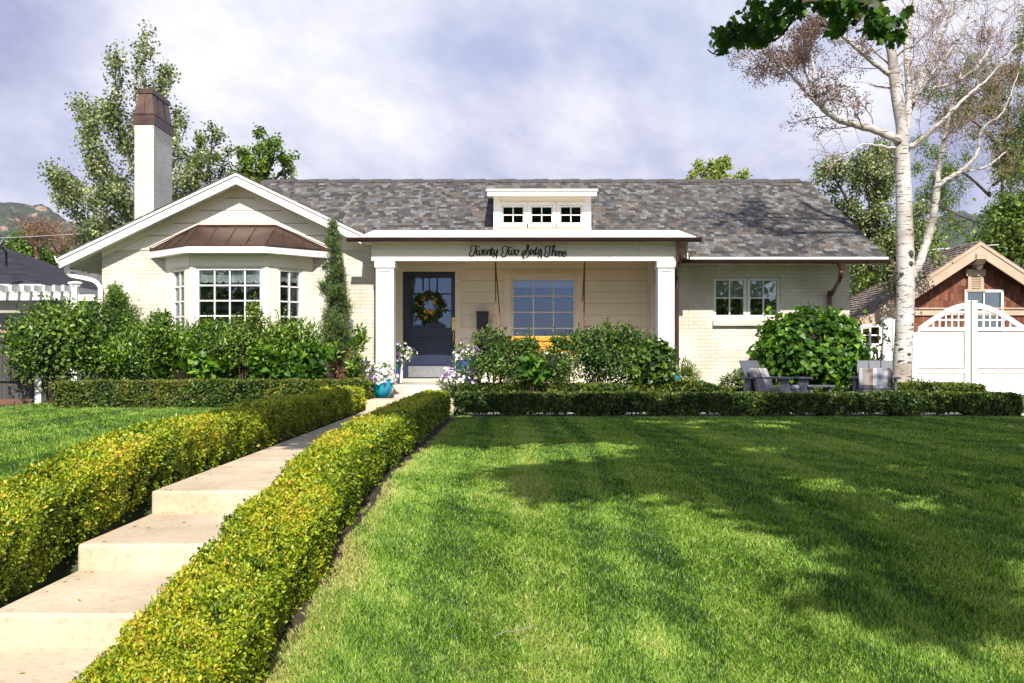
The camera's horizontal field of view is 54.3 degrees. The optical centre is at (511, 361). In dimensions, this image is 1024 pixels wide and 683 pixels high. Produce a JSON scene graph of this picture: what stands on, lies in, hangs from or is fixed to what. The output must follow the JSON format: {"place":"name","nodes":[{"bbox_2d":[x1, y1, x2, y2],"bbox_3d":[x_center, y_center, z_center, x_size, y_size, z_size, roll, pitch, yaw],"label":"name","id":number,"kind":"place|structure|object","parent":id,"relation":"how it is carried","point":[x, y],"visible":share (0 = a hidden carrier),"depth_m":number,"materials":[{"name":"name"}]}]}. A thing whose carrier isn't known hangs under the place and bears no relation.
{"place":"outdoors","nodes":[
{"label":"outdoors","id":0,"kind":"place"},
{"bbox_2d":[2,233,79,237],"bbox_3d":[-17.132,-4.910,38.000,5.979,0.451,0.024,0,0,0],"label":"utility wire","id":1,"kind":"object","parent":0,"point":[38,236],"visible":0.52,"depth_m":37.99,"materials":[{"name":"grey"}]},
{"bbox_2d":[0,202,89,250],"bbox_3d":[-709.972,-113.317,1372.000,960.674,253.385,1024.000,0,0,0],"label":"hills","id":2,"kind":"structure","parent":0,"point":[15,211],"depth_m":1464.86,"materials":[{"name":"green plant"}]},
{"bbox_2d":[0,246,101,388],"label":"neighbour house","id":3,"kind":"structure","parent":0,"point":[20,269],"depth_m":27.02,"materials":[{"name":"black"}]},
{"bbox_2d":[0,238,6,266],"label":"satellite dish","id":4,"kind":"object","parent":3,"relation":"attached to","point":[1,244],"visible":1,"depth_m":24.72,"materials":[{"name":"grey metal"}]},
{"bbox_2d":[0,398,454,682],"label":"path","id":5,"kind":"structure","parent":0,"point":[58,631],"depth_m":5.15,"materials":[{"name":"beige concrete"}]},
{"bbox_2d":[19,412,364,673],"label":"fallen leaves","id":6,"kind":"object","parent":5,"relation":"on","point":[150,527],"visible":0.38,"depth_m":5.71,"materials":[{"name":"brown plant"}]},
{"bbox_2d":[260,417,453,682],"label":"soil","id":7,"kind":"structure","parent":0,"point":[298,618],"depth_m":5.18,"materials":[{"name":"brown soil"}]},
{"bbox_2d":[64,389,452,682],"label":"hedge","id":8,"kind":"object","parent":7,"relation":"on","point":[218,610],"visible":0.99,"depth_m":4.36,"materials":[{"name":"green plant"}]},
{"bbox_2d":[257,448,418,671],"bbox_3d":[-0.907,1.040,6.350,0.094,0.446,6.302,0,0,1],"label":"drip tube","id":9,"kind":"object","parent":7,"relation":"on","point":[358,520],"visible":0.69,"depth_m":5.78,"materials":[{"name":"brown plastic"}]},
{"bbox_2d":[0,390,1023,682],"bbox_3d":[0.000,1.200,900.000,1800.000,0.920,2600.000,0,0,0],"label":"ground","id":10,"kind":"structure","parent":0,"point":[64,566],"depth_m":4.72,"materials":[{"name":"green plant"}]},
{"bbox_2d":[0,330,35,403],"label":"board fence","id":11,"kind":"object","parent":10,"relation":"on","point":[12,394],"visible":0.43,"depth_m":17.60,"materials":[{"name":"beige"}]},
{"bbox_2d":[2,213,62,258],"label":"dead tree","id":12,"kind":"object","parent":10,"relation":"on","point":[35,244],"visible":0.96,"depth_m":48.82,"materials":[{"name":"brown plant"}]},
{"bbox_2d":[0,228,81,271],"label":"green tree","id":13,"kind":"object","parent":10,"relation":"on","point":[19,245],"visible":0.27,"depth_m":51.38,"materials":[{"name":"green plant"}]},
{"bbox_2d":[0,281,97,380],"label":"pergola","id":14,"kind":"object","parent":10,"relation":"on","point":[27,292],"visible":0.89,"depth_m":20.98,"materials":[{"name":"white paint"}]},
{"bbox_2d":[21,220,78,266],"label":"dead tree","id":15,"kind":"object","parent":10,"relation":"on","point":[60,250],"visible":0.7,"depth_m":48.89,"materials":[{"name":"brown plant"}]},
{"bbox_2d":[0,402,236,480],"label":"grass","id":16,"kind":"structure","parent":10,"relation":"on","point":[29,432],"depth_m":12.05,"materials":[{"name":"green plant"}]},
{"bbox_2d":[37,19,211,249],"bbox_3d":[-9.945,-3.837,25.131,4.384,9.474,3.618,0,0,0],"label":"aspen tree","id":17,"kind":"object","parent":10,"relation":"on","point":[112,190],"visible":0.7,"depth_m":24.93,"materials":[{"name":"green plant"}]},
{"bbox_2d":[0,384,367,605],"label":"hedge","id":18,"kind":"object","parent":10,"relation":"on","point":[52,508],"visible":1,"depth_m":6.21,"materials":[{"name":"green leaf"},{"name":"twig"}]},
{"bbox_2d":[172,117,236,200],"bbox_3d":[-8.653,-2.816,27.419,2.460,7.431,1.946,0,0,0],"label":"green tree","id":19,"kind":"object","parent":10,"relation":"on","point":[216,156],"visible":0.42,"depth_m":27.36,"materials":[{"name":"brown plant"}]},
{"bbox_2d":[225,122,300,182],"bbox_3d":[-6.826,-2.783,26.976,1.971,7.366,1.660,0,0,0],"label":"green tree","id":20,"kind":"object","parent":10,"relation":"on","point":[263,165],"visible":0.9,"depth_m":26.86,"materials":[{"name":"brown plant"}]},
{"bbox_2d":[365,360,402,397],"bbox_3d":[-2.161,0.285,16.736,0.647,0.627,0.567,0,0,0],"label":"flower pot","id":21,"kind":"object","parent":10,"relation":"on","point":[383,388],"visible":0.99,"depth_m":16.61,"materials":[{"name":"teal ceramic"}]},
{"bbox_2d":[54,88,889,397],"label":"house","id":22,"kind":"structure","parent":10,"relation":"on","point":[702,274],"depth_m":18.60,"materials":[{"name":"white paint"}]},
{"bbox_2d":[70,269,101,281],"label":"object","id":23,"kind":"structure","parent":22,"relation":"attached to","point":[97,277],"depth_m":42.31,"materials":[{"name":"white wood"}]},
{"bbox_2d":[172,268,184,331],"bbox_3d":[-5.839,-1.068,17.753,0.172,1.163,0.500,0,0,-45],"label":"window","id":24,"kind":"structure","parent":22,"relation":"in","point":[178,275],"depth_m":17.85,"materials":[{"name":"white paint"}]},
{"bbox_2d":[196,267,262,333],"bbox_3d":[-4.915,-1.068,17.634,1.158,1.163,0.512,0,0,0],"label":"window","id":25,"kind":"structure","parent":22,"relation":"in","point":[225,292],"depth_m":17.52,"materials":[{"name":"white paint"}]},
{"bbox_2d":[278,268,301,330],"bbox_3d":[-3.991,-1.068,17.753,0.172,1.163,0.500,0,0,45],"label":"window","id":26,"kind":"structure","parent":22,"relation":"in","point":[289,280],"depth_m":17.82,"materials":[{"name":"white paint"}]},
{"bbox_2d":[396,340,417,383],"bbox_3d":[-2.098,-0.002,18.189,0.797,0.804,0.525,0,0,0],"label":"flower pot","id":27,"kind":"object","parent":22,"relation":"on","point":[400,359],"visible":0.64,"depth_m":18.14,"materials":[{"name":"blue ceramic"}]},
{"bbox_2d":[403,272,454,377],"bbox_3d":[-1.602,-0.714,19.517,1.007,2.058,0.576,0,0,0],"label":"door","id":28,"kind":"structure","parent":22,"relation":"in","point":[434,342],"depth_m":19.31,"materials":[{"name":"blue paint"}]},
{"bbox_2d":[412,289,447,325],"bbox_3d":[-1.581,-1.208,19.201,0.709,1.038,0.216,0,0,0],"label":"wreath","id":29,"kind":"object","parent":28,"relation":"attached to","point":[424,315],"visible":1,"depth_m":19.21,"materials":[{"name":"green plant"}]},
{"bbox_2d":[435,364,484,396],"bbox_3d":[-0.879,0.309,17.054,0.879,0.582,0.605,0,0,0],"label":"flower pot","id":30,"kind":"object","parent":22,"relation":"on","point":[446,383],"visible":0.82,"depth_m":16.96,"materials":[{"name":"plant"}]},
{"bbox_2d":[450,340,481,382],"bbox_3d":[-0.772,-0.002,17.750,0.657,0.825,0.540,0,0,0],"label":"flower pot","id":31,"kind":"object","parent":22,"relation":"on","point":[460,350],"visible":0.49,"depth_m":17.61,"materials":[{"name":"blue ceramic"}]},
{"bbox_2d":[476,311,488,328],"bbox_3d":[-0.568,-0.800,19.188,0.243,0.346,0.145,0,0,0],"label":"mailbox","id":32,"kind":"object","parent":22,"relation":"attached to","point":[481,319],"visible":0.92,"depth_m":19.13,"materials":[{"name":"black metal"}]},
{"bbox_2d":[502,205,523,223],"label":"window","id":33,"kind":"structure","parent":22,"relation":"in","point":[511,214],"depth_m":19.57,"materials":[{"name":"white paint"}]},
{"bbox_2d":[495,262,584,356],"bbox_3d":[0.513,-1.072,18.330,1.704,1.985,0.460,0,0,0],"label":"porch swing","id":34,"kind":"object","parent":22,"relation":"hanging from","point":[544,338],"visible":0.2,"depth_m":18.43,"materials":[{"name":"orange paint"}]},
{"bbox_2d":[530,205,552,223],"bbox_3d":[0.572,-2.831,19.389,0.434,0.358,0.362,0,0,0],"label":"window","id":35,"kind":"structure","parent":22,"relation":"in","point":[539,214],"depth_m":19.54,"materials":[{"name":"white paint"}]},
{"bbox_2d":[511,278,575,346],"bbox_3d":[0.606,-0.958,19.524,1.243,1.330,0.512,0,0,0],"label":"window","id":36,"kind":"structure","parent":22,"relation":"in","point":[538,304],"depth_m":19.78,"materials":[{"name":"glass"}]},
{"bbox_2d":[560,205,581,223],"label":"window","id":37,"kind":"structure","parent":22,"relation":"in","point":[569,214],"depth_m":19.57,"materials":[{"name":"white paint"}]},
{"bbox_2d":[714,278,745,317],"bbox_3d":[4.065,-1.196,19.044,0.607,0.732,0.812,0,0,0],"label":"window","id":38,"kind":"structure","parent":22,"relation":"in","point":[729,293],"depth_m":18.73,"materials":[{"name":"glass"}]},
{"bbox_2d":[747,278,779,317],"bbox_3d":[4.697,-1.196,19.044,0.596,0.732,0.812,0,0,0],"label":"window","id":39,"kind":"structure","parent":22,"relation":"in","point":[762,293],"depth_m":18.73,"materials":[{"name":"white glass"}]},
{"bbox_2d":[493,624,533,636],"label":"fallen twig","id":40,"kind":"object","parent":10,"relation":"on","point":[513,631],"visible":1,"depth_m":4.10,"materials":[{"name":"wood"}]},
{"bbox_2d":[516,349,551,391],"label":"hydrangea shrub","id":41,"kind":"object","parent":10,"relation":"on","point":[534,374],"visible":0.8,"depth_m":16.53,"materials":[{"name":"green plant"}]},
{"bbox_2d":[685,154,752,179],"bbox_3d":[6.926,-3.081,34.049,2.409,7.961,1.402,0,0,0],"label":"lime tree","id":42,"kind":"object","parent":10,"relation":"on","point":[715,170],"visible":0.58,"depth_m":33.88,"materials":[{"name":"green plant"}]},
{"bbox_2d":[452,389,1023,416],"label":"hedge","id":43,"kind":"object","parent":10,"relation":"on","point":[909,402],"visible":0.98,"depth_m":14.97,"materials":[{"name":"green plant"}]},
{"bbox_2d":[707,0,914,57],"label":"maple tree","id":44,"kind":"object","parent":10,"relation":"on","point":[764,27],"visible":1,"depth_m":8.65,"materials":[{"name":"green plant"}]},
{"bbox_2d":[850,324,881,384],"bbox_3d":[7.070,-0.030,20.200,0.806,1.460,0.056,0,0,0],"label":"lattice fence","id":45,"kind":"object","parent":10,"relation":"on","point":[870,334],"visible":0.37,"depth_m":20.18,"materials":[{"name":"white paint"}]},
{"bbox_2d":[723,0,1023,382],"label":"birch tree","id":46,"kind":"object","parent":10,"relation":"on","point":[908,268],"visible":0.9,"depth_m":17.43,"materials":[{"name":"white plant"}]},
{"bbox_2d":[807,136,952,308],"bbox_3d":[9.285,-2.568,25.606,4.164,6.935,2.231,0,0,-6],"label":"poplar tree","id":47,"kind":"object","parent":10,"relation":"on","point":[880,191],"visible":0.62,"depth_m":25.28,"materials":[{"name":"green plant"}]},
{"bbox_2d":[881,317,891,359],"bbox_3d":[7.572,-0.106,20.195,0.196,1.612,0.190,0,0,0],"label":"gate post","id":48,"kind":"object","parent":10,"relation":"on","point":[886,347],"visible":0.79,"depth_m":20.11,"materials":[{"name":"white paint"}]},
{"bbox_2d":[892,319,894,360],"bbox_3d":[7.739,-0.084,20.195,0.145,1.567,0.190,0,0,0],"label":"gate post","id":49,"kind":"object","parent":10,"relation":"on","point":[893,327],"visible":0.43,"depth_m":20.11,"materials":[{"name":"white paint"}]},
{"bbox_2d":[849,217,952,294],"bbox_3d":[11.880,-1.913,30.990,3.426,5.632,2.896,0,0,0],"label":"green tree","id":50,"kind":"object","parent":10,"relation":"on","point":[865,282],"visible":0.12,"depth_m":30.68,"materials":[{"name":"green plant"}]},
{"bbox_2d":[849,240,1023,368],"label":"garage","id":51,"kind":"structure","parent":10,"relation":"on","point":[981,272],"depth_m":27.00,"materials":[{"name":"brown wood"}]},
{"bbox_2d":[964,290,1003,326],"bbox_3d":[12.734,-1.396,26.965,1.050,1.111,0.074,0,0,0],"label":"window","id":52,"kind":"structure","parent":51,"relation":"in","point":[993,298],"depth_m":26.99,"materials":[{"name":"white glass"}]},
{"bbox_2d":[911,300,970,383],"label":"driveway gate","id":53,"kind":"structure","parent":10,"relation":"on","point":[941,349],"depth_m":20.19,"materials":[{"name":"white paint"}]},
{"bbox_2d":[908,8,1023,247],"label":"locust tree","id":54,"kind":"object","parent":10,"relation":"on","point":[997,165],"visible":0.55,"depth_m":35.96,"materials":[{"name":"brown plant"}]},
{"bbox_2d":[954,190,1023,268],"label":"green tree","id":55,"kind":"object","parent":10,"relation":"on","point":[1009,239],"visible":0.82,"depth_m":32.76,"materials":[{"name":"green plant"}]},
{"bbox_2d":[970,300,1023,394],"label":"driveway gate","id":56,"kind":"structure","parent":10,"relation":"on","point":[996,349],"depth_m":20.19,"materials":[{"name":"white paint"}]},
{"bbox_2d":[0,0,1023,231],"label":"sky","id":57,"kind":"structure","parent":0,"point":[361,89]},
{"bbox_2d":[464,413,1001,417],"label":"patio","id":58,"kind":"structure","parent":0,"point":[710,414],"depth_m":15.47,"materials":[{"name":"concrete"}]},
{"bbox_2d":[739,360,812,413],"bbox_3d":[4.187,0.393,15.974,0.948,0.837,0.770,0,0,44],"label":"garden chair","id":59,"kind":"object","parent":58,"relation":"on","point":[757,378],"visible":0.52,"depth_m":15.94,"materials":[{"name":"grey paint"}]},
{"bbox_2d":[807,385,835,392],"bbox_3d":[4.913,0.592,16.050,0.441,0.440,0.440,0,0,0],"label":"side table","id":60,"kind":"object","parent":58,"relation":"on","point":[826,388],"visible":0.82,"depth_m":15.88,"materials":[{"name":"grey paint"}]},
{"bbox_2d":[849,360,900,412],"bbox_3d":[5.823,0.393,16.032,0.770,0.837,0.948,0,0,20],"label":"garden chair","id":61,"kind":"object","parent":58,"relation":"on","point":[877,374],"visible":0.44,"depth_m":16.22,"materials":[{"name":"grey paint"}]},
{"bbox_2d":[849,210,1023,283],"bbox_3d":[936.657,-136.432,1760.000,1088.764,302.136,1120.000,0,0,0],"label":"hills","id":62,"kind":"structure","parent":0,"point":[970,223],"depth_m":1832.34,"materials":[{"name":"green plant"}]},
{"bbox_2d":[986,389,1023,416],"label":"driveway","id":63,"kind":"structure","parent":0,"point":[1022,414],"depth_m":26.74,"materials":[{"name":"concrete"}]},
{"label":"flower bed soil","id":64,"kind":"structure","parent":0,"visible":0},
{"bbox_2d":[35,375,43,403],"bbox_3d":[-8.118,0.500,17.160,0.125,0.559,0.140,0,0,0],"label":"fence post","id":65,"kind":"object","parent":64,"relation":"on","point":[39,396],"visible":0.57,"depth_m":17.10,"materials":[{"name":"white paint"}]},
{"bbox_2d":[0,294,139,403],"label":"leafy shrub","id":66,"kind":"object","parent":64,"relation":"on","point":[56,340],"visible":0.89,"depth_m":16.95,"materials":[{"name":"green plant"}]},
{"bbox_2d":[95,280,145,378],"bbox_3d":[-6.952,-0.323,17.595,0.975,2.248,0.771,0,0,0],"label":"evergreen shrub","id":67,"kind":"object","parent":64,"relation":"on","point":[116,305],"visible":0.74,"depth_m":17.46,"materials":[{"name":"green plant"}]},
{"bbox_2d":[115,308,180,379],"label":"leafy shrub","id":68,"kind":"object","parent":64,"relation":"on","point":[158,323],"visible":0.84,"depth_m":16.63,"materials":[{"name":"green plant"}]},
{"bbox_2d":[147,339,233,378],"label":"hosta plant","id":69,"kind":"object","parent":64,"relation":"on","point":[208,365],"visible":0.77,"depth_m":16.57,"materials":[{"name":"green plant"}]},
{"bbox_2d":[51,376,374,409],"bbox_3d":[-4.851,0.523,16.340,5.203,0.578,0.715,0,0,0],"label":"hedge","id":70,"kind":"object","parent":64,"relation":"on","point":[220,392],"visible":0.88,"depth_m":16.09,"materials":[{"name":"green plant"}]},
{"bbox_2d":[92,309,344,379],"bbox_3d":[-4.993,-0.051,17.036,4.316,1.709,1.469,0,0,0],"label":"laurel shrub","id":71,"kind":"object","parent":64,"relation":"on","point":[182,347],"visible":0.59,"depth_m":16.77,"materials":[{"name":"green plant"}]},
{"bbox_2d":[202,292,299,379],"bbox_3d":[-4.394,-0.183,16.741,1.745,1.989,1.039,0,0,17],"label":"leafy shrub","id":72,"kind":"object","parent":64,"relation":"on","point":[254,318],"visible":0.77,"depth_m":16.66,"materials":[{"name":"green plant"}]},
{"bbox_2d":[246,342,334,379],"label":"hydrangea shrub","id":73,"kind":"object","parent":64,"relation":"on","point":[313,368],"visible":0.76,"depth_m":16.49,"materials":[{"name":"green plant"}]},
{"bbox_2d":[314,215,354,379],"bbox_3d":[-3.054,-0.890,17.285,0.817,3.382,1.062,0,0,0],"label":"cypress tree","id":74,"kind":"object","parent":64,"relation":"on","point":[332,286],"visible":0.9,"depth_m":17.18,"materials":[{"name":"green plant"}]},
{"bbox_2d":[337,322,371,378],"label":"laurel shrub","id":75,"kind":"object","parent":64,"relation":"on","point":[357,340],"visible":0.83,"depth_m":17.25,"materials":[{"name":"green plant"}]},
{"bbox_2d":[458,320,584,390],"bbox_3d":[0.191,0.042,17.019,2.242,1.540,1.305,0,0,0],"label":"flowering shrub","id":76,"kind":"object","parent":64,"relation":"on","point":[494,358],"visible":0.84,"depth_m":16.84,"materials":[{"name":"green plant"}]},
{"bbox_2d":[558,317,662,384],"bbox_3d":[1.694,0.020,17.199,1.914,1.585,1.450,0,0,0],"label":"flowering shrub","id":77,"kind":"object","parent":64,"relation":"on","point":[603,361],"visible":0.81,"depth_m":17.00,"materials":[{"name":"green plant"}]},
{"bbox_2d":[622,335,678,390],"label":"hydrangea shrub","id":78,"kind":"object","parent":64,"relation":"on","point":[661,362],"visible":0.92,"depth_m":16.72,"materials":[{"name":"green plant"}]},
{"bbox_2d":[456,378,907,392],"bbox_3d":[2.869,0.560,16.952,7.633,0.589,0.734,0,0,0],"label":"hedge","id":79,"kind":"object","parent":64,"relation":"on","point":[685,385],"visible":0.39,"depth_m":16.75,"materials":[{"name":"green plant"}]},
{"bbox_2d":[676,356,703,379],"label":"upright plant","id":80,"kind":"object","parent":64,"relation":"on","point":[685,370],"visible":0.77,"depth_m":17.52,"materials":[{"name":"green plant"}]},
{"bbox_2d":[717,367,744,386],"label":"flowering shrub","id":81,"kind":"object","parent":64,"relation":"on","point":[738,381],"visible":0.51,"depth_m":17.16,"materials":[{"name":"green plant"}]},
{"bbox_2d":[746,300,877,387],"bbox_3d":[5.219,-0.138,17.442,2.253,1.883,1.852,0,0,0],"label":"vine covered shrub","id":82,"kind":"object","parent":64,"relation":"on","point":[820,346],"visible":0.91,"depth_m":17.03,"materials":[{"name":"green plant"}]},
{"bbox_2d":[870,321,893,360],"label":"climbing plant","id":83,"kind":"object","parent":64,"relation":"on","point":[880,344],"visible":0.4,"depth_m":18.59,"materials":[{"name":"green plant"}]},
{"bbox_2d":[906,377,938,382],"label":"leafy shrub","id":84,"kind":"object","parent":64,"relation":"on","point":[918,380],"visible":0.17,"depth_m":17.20,"materials":[{"name":"green plant"}]},
{"bbox_2d":[893,380,986,392],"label":"hedge","id":85,"kind":"object","parent":64,"relation":"on","point":[929,386],"visible":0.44,"depth_m":17.07,"materials":[{"name":"green plant"}]}
]}

